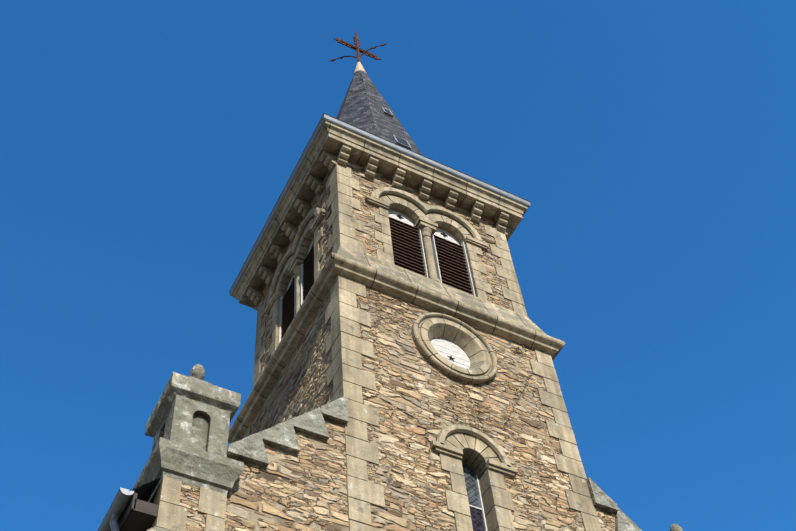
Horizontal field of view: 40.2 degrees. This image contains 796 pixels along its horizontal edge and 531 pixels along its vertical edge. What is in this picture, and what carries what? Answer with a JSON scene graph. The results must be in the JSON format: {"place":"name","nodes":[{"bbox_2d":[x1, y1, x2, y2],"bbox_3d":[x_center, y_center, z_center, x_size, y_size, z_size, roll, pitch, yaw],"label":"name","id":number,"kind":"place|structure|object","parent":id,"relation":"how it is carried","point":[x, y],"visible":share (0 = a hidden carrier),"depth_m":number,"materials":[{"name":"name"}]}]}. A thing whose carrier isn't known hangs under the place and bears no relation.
{"place":"outdoors","nodes":[
{"label":"outdoors","id":0,"kind":"place"},
{"bbox_2d":[0,0,795,530],"label":"sky","id":1,"kind":"structure","parent":0,"point":[147,147],"materials":[{"name":"blue"}]},
{"label":"ground","id":2,"kind":"structure","parent":0,"visible":0},
{"bbox_2d":[133,364,243,530],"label":"corner turret","id":3,"kind":"object","parent":2,"relation":"on","point":[194,467],"visible":0.92,"depth_m":15.69,"materials":[{"name":"grey stone"}]},
{"bbox_2d":[250,286,584,530],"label":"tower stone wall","id":4,"kind":"structure","parent":2,"relation":"on","point":[418,400],"depth_m":20.04,"materials":[{"name":"brown stone"}]},
{"bbox_2d":[291,214,454,360],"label":"dark openings","id":5,"kind":"object","parent":4,"relation":"on","point":[444,235],"visible":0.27,"depth_m":25.71,"materials":[{"name":"black"}]},
{"bbox_2d":[281,217,472,337],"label":"louvers","id":6,"kind":"object","parent":4,"relation":"on","point":[407,250],"visible":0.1,"depth_m":24.92,"materials":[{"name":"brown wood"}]},
{"bbox_2d":[279,210,474,368],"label":"white boards","id":7,"kind":"object","parent":4,"relation":"attached to","point":[445,348],"visible":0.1,"depth_m":24.74,"materials":[{"name":"paint"}]},
{"bbox_2d":[336,71,421,154],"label":"spire roof","id":8,"kind":"structure","parent":4,"relation":"on","point":[363,103],"depth_m":32.42,"materials":[{"name":"grey stone"}]},
{"bbox_2d":[353,62,366,75],"bbox_3d":[-1.323,-6.751,37.424,0.483,1.280,0.483,21,-59,-19],"label":"spire cap","id":9,"kind":"object","parent":8,"relation":"on","point":[359,66],"visible":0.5,"depth_m":37.11,"materials":[{"name":"beige stone"}]},
{"bbox_2d":[330,28,385,61],"bbox_3d":[-1.464,-7.891,39.050,2.001,3.100,0.784,1,-55,-6],"label":"iron cross","id":10,"kind":"object","parent":9,"relation":"on","point":[357,48],"visible":0.98,"depth_m":38.66,"materials":[{"name":"brown metal"}]},
{"bbox_2d":[381,107,411,149],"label":"spire skylights","id":11,"kind":"object","parent":8,"relation":"attached to","point":[402,142],"visible":0.95,"depth_m":30.20,"materials":[{"name":"grey metal"}]},
{"bbox_2d":[260,161,512,369],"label":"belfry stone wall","id":12,"kind":"structure","parent":4,"relation":"attached to","point":[365,215],"depth_m":25.51,"materials":[{"name":"brown stone"}]},
{"bbox_2d":[228,121,601,530],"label":"stone trim","id":13,"kind":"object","parent":4,"relation":"attached to","point":[348,272],"visible":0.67,"depth_m":22.96,"materials":[{"name":"beige stone"}]},
{"bbox_2d":[229,113,530,296],"bbox_3d":[-0.538,-0.408,28.374,5.880,0.220,5.880,21,-59,-19],"label":"roof gutter","id":14,"kind":"object","parent":13,"relation":"attached to","point":[418,157],"visible":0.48,"depth_m":27.05,"materials":[{"name":"grey metal"}]},
{"bbox_2d":[462,462,487,530],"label":"arched window","id":15,"kind":"structure","parent":4,"relation":"attached to","point":[478,519],"depth_m":18.78,"materials":[{"name":"grey glass"}]},
{"bbox_2d":[224,419,614,530],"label":"nave walls","id":16,"kind":"structure","parent":2,"relation":"on","point":[305,489],"depth_m":16.37,"materials":[{"name":"beige stone"}]},
{"bbox_2d":[118,493,158,530],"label":"roof eave","id":17,"kind":"object","parent":16,"relation":"attached to","point":[139,515],"visible":0.8,"depth_m":14.69,"materials":[{"name":"paint"}]},
{"bbox_2d":[97,487,133,530],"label":"nave gutters","id":18,"kind":"object","parent":17,"relation":"attached to","point":[120,502],"visible":1,"depth_m":14.81,"materials":[{"name":"grey metal"}]},
{"bbox_2d":[118,477,160,521],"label":"roof","id":19,"kind":"structure","parent":16,"relation":"on","point":[145,491],"depth_m":15.17,"materials":[{"name":"black"}]},
{"bbox_2d":[226,395,641,530],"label":"gable coping","id":20,"kind":"object","parent":16,"relation":"attached to","point":[251,448],"visible":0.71,"depth_m":17.49,"materials":[{"name":"grey stone"}]},
{"bbox_2d":[670,524,682,530],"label":"stone finial","id":21,"kind":"object","parent":2,"relation":"on","point":[675,527],"visible":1,"depth_m":21.25,"materials":[{"name":"grey stone"}]}
]}

